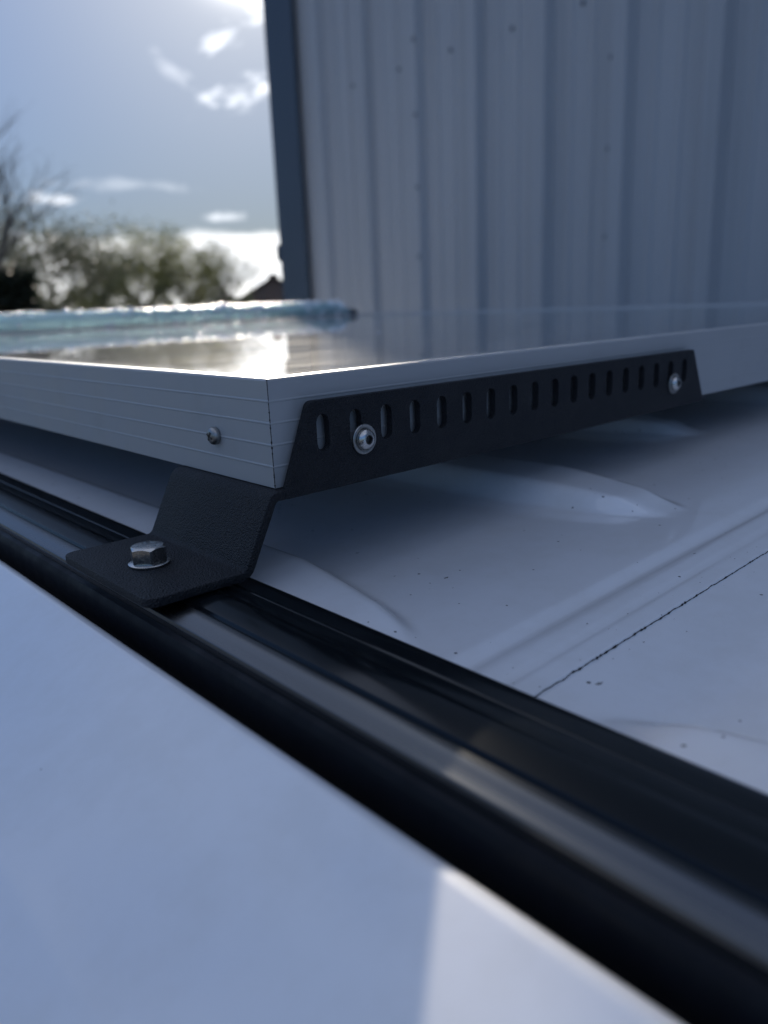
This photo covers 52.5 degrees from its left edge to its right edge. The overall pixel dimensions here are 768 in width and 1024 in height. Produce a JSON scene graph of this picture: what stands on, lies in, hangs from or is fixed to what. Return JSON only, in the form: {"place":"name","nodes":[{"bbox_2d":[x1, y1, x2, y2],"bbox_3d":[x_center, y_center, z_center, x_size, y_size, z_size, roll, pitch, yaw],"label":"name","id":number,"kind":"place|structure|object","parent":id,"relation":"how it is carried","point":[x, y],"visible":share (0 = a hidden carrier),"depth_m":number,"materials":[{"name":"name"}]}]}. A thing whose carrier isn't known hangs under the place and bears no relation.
{"place":"outdoors","nodes":[
{"label":"outdoors","id":0,"kind":"place"},
{"bbox_2d":[0,0,281,310],"label":"sky","id":1,"kind":"structure","parent":0,"point":[162,107],"materials":[{"name":"blue"}]},
{"bbox_2d":[0,300,357,332],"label":"roof hatch","id":2,"kind":"object","parent":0,"point":[62,320],"visible":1,"depth_m":1.50,"materials":[{"name":"teal plastic"}]},
{"bbox_2d":[242,274,283,303],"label":"house","id":3,"kind":"structure","parent":0,"point":[271,287],"depth_m":66.73,"materials":[{"name":"brown brick"}]},
{"bbox_2d":[262,0,767,313],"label":"industrial building","id":4,"kind":"structure","parent":0,"point":[449,155],"depth_m":3.02,"materials":[{"name":"metal"}]},
{"label":"ground","id":5,"kind":"structure","parent":0,"visible":0},
{"bbox_2d":[0,265,43,313],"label":"hedge","id":6,"kind":"object","parent":5,"relation":"on","point":[19,290],"visible":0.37,"depth_m":18.98,"materials":[{"name":"green plant"}]},
{"bbox_2d":[0,381,767,1023],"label":"van","id":7,"kind":"object","parent":5,"relation":"on","point":[478,739],"visible":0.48,"depth_m":0.17,"materials":[{"name":"white paint"}]},
{"bbox_2d":[0,303,767,487],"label":"solar panel","id":8,"kind":"object","parent":7,"relation":"on","point":[228,398],"visible":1,"depth_m":0.39,"materials":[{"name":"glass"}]},
{"bbox_2d":[65,350,702,607],"bbox_3d":[0.032,-0.036,0.347,0.329,0.054,0.070,-15,20,-40],"label":"mounting bracket","id":9,"kind":"object","parent":7,"relation":"attached to","point":[207,533],"visible":1,"depth_m":0.28,"materials":[{"name":"metal"}]},
{"label":"field","id":10,"kind":"structure","parent":0,"visible":0},
{"bbox_2d":[0,100,88,266],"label":"tree","id":11,"kind":"object","parent":10,"relation":"on","point":[8,221],"visible":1,"depth_m":20.73,"materials":[{"name":"brown plant"}]},
{"bbox_2d":[0,190,162,311],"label":"tree","id":12,"kind":"object","parent":10,"relation":"on","point":[64,252],"visible":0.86,"depth_m":24.59,"materials":[{"name":"green plant"}]},
{"bbox_2d":[53,224,163,310],"bbox_3d":[-10.594,-8.238,30.214,4.400,5.239,5.911,-6,15,-12],"label":"tree","id":13,"kind":"object","parent":10,"relation":"on","point":[104,306],"visible":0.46,"depth_m":29.28,"materials":[{"name":"green plant"}]},
{"bbox_2d":[53,211,217,308],"bbox_3d":[-9.938,-9.008,31.345,5.980,6.079,5.232,2,16,17],"label":"tree","id":14,"kind":"object","parent":10,"relation":"on","point":[155,272],"visible":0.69,"depth_m":30.39,"materials":[{"name":"green plant"}]},
{"bbox_2d":[41,263,253,311],"bbox_3d":[-11.151,-9.478,36.903,10.070,4.352,1.537,-7,16,-15],"label":"hedge","id":15,"kind":"object","parent":10,"relation":"on","point":[166,305],"visible":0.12,"depth_m":36.66,"materials":[{"name":"green plant"}]},
{"bbox_2d":[135,225,245,306],"bbox_3d":[-8.254,-9.423,33.382,4.609,5.712,5.872,-15,20,-40],"label":"tree","id":16,"kind":"object","parent":10,"relation":"on","point":[187,299],"visible":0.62,"depth_m":32.77,"materials":[{"name":"green plant"}]},
{"bbox_2d":[193,234,276,305],"bbox_3d":[-6.987,-9.908,35.904,3.769,5.241,5.888,-15,20,-40],"label":"tree","id":17,"kind":"object","parent":10,"relation":"on","point":[235,286],"visible":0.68,"depth_m":35.47,"materials":[{"name":"green plant"}]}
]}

